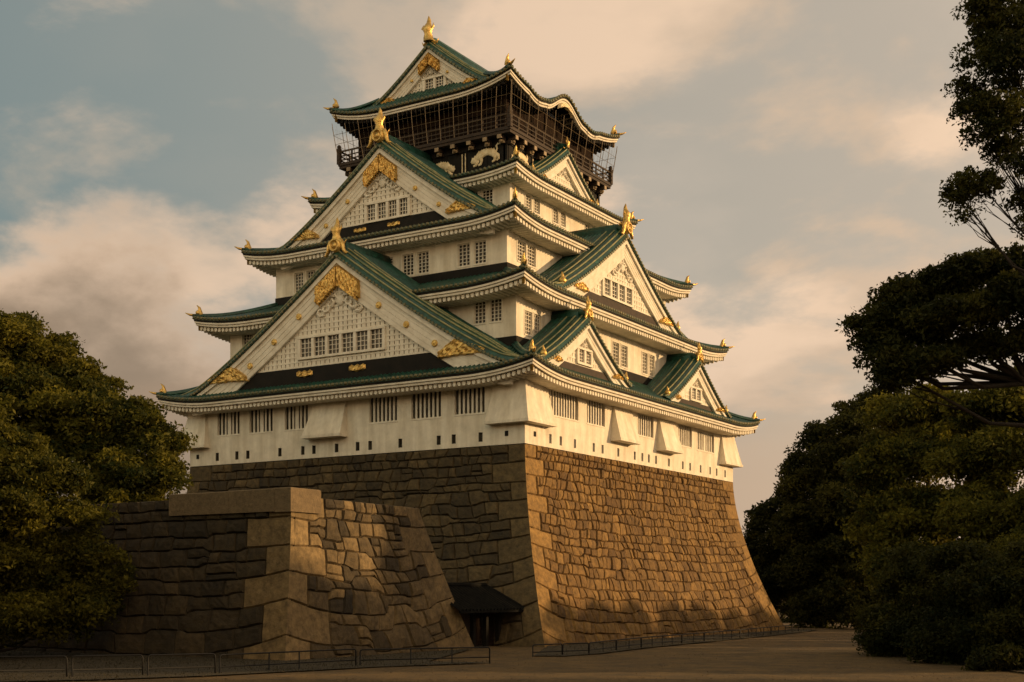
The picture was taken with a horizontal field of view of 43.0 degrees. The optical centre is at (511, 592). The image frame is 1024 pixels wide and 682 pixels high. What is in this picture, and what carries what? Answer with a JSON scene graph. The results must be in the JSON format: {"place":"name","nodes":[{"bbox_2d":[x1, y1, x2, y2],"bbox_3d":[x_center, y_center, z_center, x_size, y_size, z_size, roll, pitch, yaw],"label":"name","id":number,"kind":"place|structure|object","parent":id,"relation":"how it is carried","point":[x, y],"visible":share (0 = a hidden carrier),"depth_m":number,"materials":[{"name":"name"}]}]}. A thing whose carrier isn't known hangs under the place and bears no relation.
{"place":"outdoors","nodes":[
{"label":"outdoors","id":0,"kind":"place"},
{"bbox_2d":[0,629,811,681],"bbox_3d":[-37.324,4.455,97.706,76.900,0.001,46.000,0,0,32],"label":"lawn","id":1,"kind":"structure","parent":0,"point":[78,674],"depth_m":80.47,"materials":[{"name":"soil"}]},
{"bbox_2d":[0,655,67,676],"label":"pipe fence","id":2,"kind":"object","parent":1,"relation":"on","point":[66,669],"visible":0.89,"depth_m":68.59,"materials":[{"name":"black metal"}]},
{"bbox_2d":[0,398,139,652],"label":"tree","id":3,"kind":"object","parent":1,"relation":"on","point":[33,482],"visible":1,"depth_m":89.47,"materials":[{"name":"green plant"}]},
{"bbox_2d":[71,654,142,676],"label":"pipe fence","id":4,"kind":"object","parent":1,"relation":"on","point":[72,669],"visible":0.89,"depth_m":69.39,"materials":[{"name":"black metal"}]},
{"bbox_2d":[147,653,215,674],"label":"pipe fence","id":5,"kind":"object","parent":1,"relation":"on","point":[214,666],"visible":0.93,"depth_m":70.98,"materials":[{"name":"black metal"}]},
{"bbox_2d":[219,648,356,672],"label":"pipe fence","id":6,"kind":"object","parent":1,"relation":"on","point":[269,664],"visible":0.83,"depth_m":75.18,"materials":[{"name":"black metal"}]},
{"bbox_2d":[359,647,489,664],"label":"pipe fence","id":7,"kind":"object","parent":1,"relation":"on","point":[410,658],"visible":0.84,"depth_m":81.24,"materials":[{"name":"black metal"}]},
{"bbox_2d":[0,0,1023,541],"label":"sky","id":8,"kind":"structure","parent":0,"point":[790,159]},
{"bbox_2d":[6,613,1023,681],"bbox_3d":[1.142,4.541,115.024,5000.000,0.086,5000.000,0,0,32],"label":"ground","id":9,"kind":"structure","parent":0,"point":[558,670],"depth_m":77.74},
{"bbox_2d":[0,487,473,660],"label":"stone bastion","id":10,"kind":"object","parent":9,"relation":"on","point":[264,570],"visible":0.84,"depth_m":91.82,"materials":[{"name":"stone"}]},
{"bbox_2d":[0,308,133,463],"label":"tree","id":11,"kind":"object","parent":10,"relation":"on","point":[46,376],"visible":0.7,"depth_m":109.33,"materials":[{"name":"green plant"}]},
{"bbox_2d":[42,389,198,503],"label":"tree","id":12,"kind":"object","parent":10,"relation":"on","point":[138,443],"visible":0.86,"depth_m":105.71,"materials":[{"name":"green plant"}]},
{"bbox_2d":[187,443,784,646],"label":"castle rampart","id":13,"kind":"object","parent":9,"relation":"on","point":[562,546],"visible":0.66,"depth_m":123.01,"materials":[{"name":"stone"}]},
{"bbox_2d":[149,16,764,481],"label":"castle keep","id":14,"kind":"structure","parent":13,"relation":"on","point":[453,262],"depth_m":129.31,"materials":[{"name":"white paint"}]},
{"bbox_2d":[217,411,239,436],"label":"window","id":15,"kind":"structure","parent":14,"relation":"in","point":[229,422],"depth_m":133.98,"materials":[{"name":"white wood"}]},
{"bbox_2d":[241,334,252,347],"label":"window","id":16,"kind":"structure","parent":14,"relation":"in","point":[244,338],"depth_m":136.92,"materials":[{"name":"white wood"}]},
{"bbox_2d":[249,408,272,434],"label":"window","id":17,"kind":"structure","parent":14,"relation":"in","point":[261,420],"depth_m":131.64,"materials":[{"name":"white wood"}]},
{"bbox_2d":[284,405,307,431],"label":"window","id":18,"kind":"structure","parent":14,"relation":"in","point":[297,416],"depth_m":129.19,"materials":[{"name":"white wood"}]},
{"bbox_2d":[293,271,303,293],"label":"window","id":19,"kind":"structure","parent":14,"relation":"in","point":[299,277],"depth_m":137.79,"materials":[{"name":"white wood"}]},
{"bbox_2d":[306,269,316,281],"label":"window","id":20,"kind":"structure","parent":14,"relation":"in","point":[308,274],"depth_m":136.92,"materials":[{"name":"white wood"}]},
{"bbox_2d":[369,396,396,423],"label":"window","id":21,"kind":"structure","parent":14,"relation":"in","point":[383,410],"depth_m":123.55,"materials":[{"name":"white wood"}]},
{"bbox_2d":[401,252,414,275],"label":"window","id":22,"kind":"structure","parent":14,"relation":"in","point":[408,260],"depth_m":130.14,"materials":[{"name":"white wood"}]},
{"bbox_2d":[416,249,429,274],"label":"window","id":23,"kind":"structure","parent":14,"relation":"in","point":[423,257],"depth_m":129.22,"materials":[{"name":"white wood"}]},
{"bbox_2d":[411,391,440,420],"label":"window","id":24,"kind":"structure","parent":14,"relation":"in","point":[426,406],"depth_m":120.89,"materials":[{"name":"white wood"}]},
{"bbox_2d":[457,241,470,267],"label":"window","id":25,"kind":"structure","parent":14,"relation":"in","point":[464,249],"depth_m":126.60,"materials":[{"name":"white wood"}]},
{"bbox_2d":[454,387,484,416],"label":"window","id":26,"kind":"structure","parent":14,"relation":"in","point":[468,401],"depth_m":118.35,"materials":[{"name":"white wood"}]},
{"bbox_2d":[472,301,486,325],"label":"window","id":27,"kind":"structure","parent":14,"relation":"in","point":[480,308],"depth_m":121.36,"materials":[{"name":"white wood"}]},
{"bbox_2d":[473,239,486,265],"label":"window","id":28,"kind":"structure","parent":14,"relation":"in","point":[480,247],"depth_m":125.64,"materials":[{"name":"white wood"}]},
{"bbox_2d":[480,187,493,203],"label":"window","id":29,"kind":"structure","parent":14,"relation":"in","point":[488,195],"depth_m":132.29,"materials":[{"name":"white wood"}]},
{"bbox_2d":[488,297,502,323],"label":"window","id":30,"kind":"structure","parent":14,"relation":"in","point":[495,307],"depth_m":120.45,"materials":[{"name":"white wood"}]},
{"bbox_2d":[517,239,526,262],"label":"window","id":31,"kind":"structure","parent":14,"relation":"in","point":[520,246],"depth_m":126.29,"materials":[{"name":"white wood"}]},
{"bbox_2d":[524,309,532,336],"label":"window","id":32,"kind":"structure","parent":14,"relation":"in","point":[526,314],"depth_m":121.07,"materials":[{"name":"white wood"}]},
{"bbox_2d":[525,192,531,210],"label":"window","id":33,"kind":"structure","parent":14,"relation":"in","point":[527,198],"depth_m":133.94,"materials":[{"name":"white wood"}]},
{"bbox_2d":[527,243,536,268],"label":"window","id":34,"kind":"structure","parent":14,"relation":"in","point":[530,250],"depth_m":127.90,"materials":[{"name":"white wood"}]},
{"bbox_2d":[533,196,540,215],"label":"window","id":35,"kind":"structure","parent":14,"relation":"in","point":[535,202],"depth_m":135.36,"materials":[{"name":"white wood"}]},
{"bbox_2d":[533,312,541,335],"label":"window","id":36,"kind":"structure","parent":14,"relation":"in","point":[535,317],"depth_m":122.46,"materials":[{"name":"white wood"}]},
{"bbox_2d":[552,206,558,225],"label":"window","id":37,"kind":"structure","parent":14,"relation":"in","point":[554,211],"depth_m":138.67,"materials":[{"name":"white wood"}]},
{"bbox_2d":[560,210,566,228],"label":"window","id":38,"kind":"structure","parent":14,"relation":"in","point":[562,215],"depth_m":140.20,"materials":[{"name":"white wood"}]},
{"bbox_2d":[549,389,578,421],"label":"window","id":39,"kind":"structure","parent":14,"relation":"in","point":[563,405],"depth_m":121.33,"materials":[{"name":"white wood"}]},
{"bbox_2d":[584,221,590,228],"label":"window","id":40,"kind":"structure","parent":14,"relation":"in","point":[586,226],"depth_m":144.62,"materials":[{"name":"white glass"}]},
{"bbox_2d":[587,400,605,427],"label":"window","id":41,"kind":"structure","parent":14,"relation":"in","point":[594,409],"depth_m":126.60,"materials":[{"name":"white wood"}]},
{"bbox_2d":[612,340,619,366],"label":"window","id":42,"kind":"structure","parent":14,"relation":"in","point":[614,347],"depth_m":136.29,"materials":[{"name":"white wood"}]},
{"bbox_2d":[620,343,627,368],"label":"window","id":43,"kind":"structure","parent":14,"relation":"in","point":[622,348],"depth_m":137.79,"materials":[{"name":"white wood"}]},
{"bbox_2d":[642,351,647,375],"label":"window","id":44,"kind":"structure","parent":14,"relation":"in","point":[643,354],"depth_m":142.17,"materials":[{"name":"white wood"}]},
{"bbox_2d":[638,413,653,439],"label":"window","id":45,"kind":"structure","parent":14,"relation":"in","point":[644,421],"depth_m":135.95,"materials":[{"name":"white wood"}]},
{"bbox_2d":[649,353,654,377],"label":"window","id":46,"kind":"structure","parent":14,"relation":"in","point":[650,357],"depth_m":143.47,"materials":[{"name":"white wood"}]},
{"bbox_2d":[678,424,691,448],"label":"window","id":47,"kind":"structure","parent":14,"relation":"in","point":[683,431],"depth_m":144.12,"materials":[{"name":"white wood"}]},
{"bbox_2d":[697,430,714,453],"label":"window","id":48,"kind":"structure","parent":14,"relation":"in","point":[704,440],"depth_m":149.02,"materials":[{"name":"white wood"}]},
{"bbox_2d":[447,582,524,646],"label":"gate hut","id":49,"kind":"object","parent":9,"relation":"on","point":[472,602],"visible":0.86,"depth_m":108.88,"materials":[{"name":"wood"}]},
{"bbox_2d":[476,613,481,645],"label":"door","id":50,"kind":"structure","parent":49,"relation":"in","point":[478,615],"depth_m":108.90,"materials":[{"name":"brown wood"}]},
{"bbox_2d":[489,613,494,644],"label":"door","id":51,"kind":"structure","parent":49,"relation":"in","point":[491,615],"depth_m":110.61,"materials":[{"name":"brown wood"}]},
{"bbox_2d":[532,643,562,656],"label":"pipe fence","id":52,"kind":"object","parent":9,"relation":"on","point":[548,651],"visible":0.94,"depth_m":92.34,"materials":[{"name":"black metal"}]},
{"bbox_2d":[563,642,588,653],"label":"pipe fence","id":53,"kind":"object","parent":9,"relation":"on","point":[578,643],"visible":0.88,"depth_m":94.33,"materials":[{"name":"black metal"}]},
{"bbox_2d":[589,640,616,654],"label":"pipe fence","id":54,"kind":"object","parent":9,"relation":"on","point":[603,648],"visible":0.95,"depth_m":97.91,"materials":[{"name":"black metal"}]},
{"bbox_2d":[616,637,641,648],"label":"pipe fence","id":55,"kind":"object","parent":9,"relation":"on","point":[640,644],"visible":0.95,"depth_m":103.55,"materials":[{"name":"black metal"}]},
{"bbox_2d":[641,634,681,645],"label":"pipe fence","id":56,"kind":"object","parent":9,"relation":"on","point":[672,641],"visible":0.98,"depth_m":110.19,"materials":[{"name":"black metal"}]},
{"bbox_2d":[534,629,812,655],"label":"verge","id":57,"kind":"structure","parent":9,"relation":"on","point":[576,646],"depth_m":111.48,"materials":[{"name":"green plant"}]},
{"bbox_2d":[682,632,704,642],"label":"pipe fence","id":58,"kind":"object","parent":9,"relation":"on","point":[693,639],"visible":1,"depth_m":116.76,"materials":[{"name":"black metal"}]},
{"bbox_2d":[704,629,739,639],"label":"pipe fence","id":59,"kind":"object","parent":9,"relation":"on","point":[722,636],"visible":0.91,"depth_m":124.00,"materials":[{"name":"black metal"}]},
{"bbox_2d":[740,627,770,637],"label":"pipe fence","id":60,"kind":"object","parent":9,"relation":"on","point":[763,632],"visible":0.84,"depth_m":133.59,"materials":[{"name":"black metal"}]},
{"bbox_2d":[742,495,822,618],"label":"tree","id":61,"kind":"object","parent":9,"relation":"on","point":[765,557],"visible":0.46,"depth_m":177.21,"materials":[{"name":"green plant"}]},
{"bbox_2d":[771,624,798,633],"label":"pipe fence","id":62,"kind":"object","parent":9,"relation":"on","point":[785,630],"visible":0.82,"depth_m":143.85,"materials":[{"name":"black metal"}]},
{"bbox_2d":[765,419,859,626],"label":"tree","id":63,"kind":"object","parent":9,"relation":"on","point":[797,529],"visible":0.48,"depth_m":168.44,"materials":[{"name":"green plant"}]},
{"bbox_2d":[780,534,913,622],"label":"tree","id":64,"kind":"object","parent":9,"relation":"on","point":[786,620],"depth_m":196.79,"materials":[{"name":"green plant"}]},
{"bbox_2d":[783,380,916,628],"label":"tree","id":65,"kind":"object","parent":9,"relation":"on","point":[837,599],"visible":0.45,"depth_m":162.85,"materials":[{"name":"green plant"}]},
{"bbox_2d":[834,241,1023,427],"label":"tree","id":66,"kind":"object","parent":9,"relation":"on","point":[906,327],"visible":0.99,"depth_m":60.50,"materials":[{"name":"green plant"}]},
{"bbox_2d":[857,632,1023,671],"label":"shrub bed","id":67,"kind":"object","parent":9,"relation":"on","point":[1020,670],"depth_m":75.24,"materials":[{"name":"green plant"}]},
{"bbox_2d":[851,540,946,656],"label":"bush","id":68,"kind":"object","parent":67,"relation":"on","point":[883,628],"visible":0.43,"depth_m":92.09,"materials":[{"name":"green plant"}]},
{"bbox_2d":[835,381,1001,601],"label":"tree","id":69,"kind":"object","parent":67,"relation":"on","point":[881,467],"visible":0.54,"depth_m":106.95,"materials":[{"name":"green plant"}]},
{"bbox_2d":[891,537,1010,664],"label":"bush","id":70,"kind":"object","parent":67,"relation":"on","point":[927,644],"visible":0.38,"depth_m":82.94,"materials":[{"name":"green plant"}]},
{"bbox_2d":[918,366,1023,550],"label":"tree","id":71,"kind":"object","parent":67,"relation":"on","point":[986,464],"visible":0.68,"depth_m":99.26,"materials":[{"name":"green plant"}]},
{"bbox_2d":[936,537,1023,671],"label":"bush","id":72,"kind":"object","parent":67,"relation":"on","point":[993,633],"visible":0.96,"depth_m":76.78,"materials":[{"name":"green plant"}]},
{"bbox_2d":[988,483,1023,561],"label":"tree","id":73,"kind":"object","parent":67,"relation":"on","point":[1014,505],"visible":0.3,"depth_m":88.12,"materials":[{"name":"green plant"}]},
{"bbox_2d":[937,0,1023,275],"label":"tree","id":74,"kind":"object","parent":9,"relation":"on","point":[997,41],"visible":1,"depth_m":53.43,"materials":[{"name":"green plant"}]}
]}

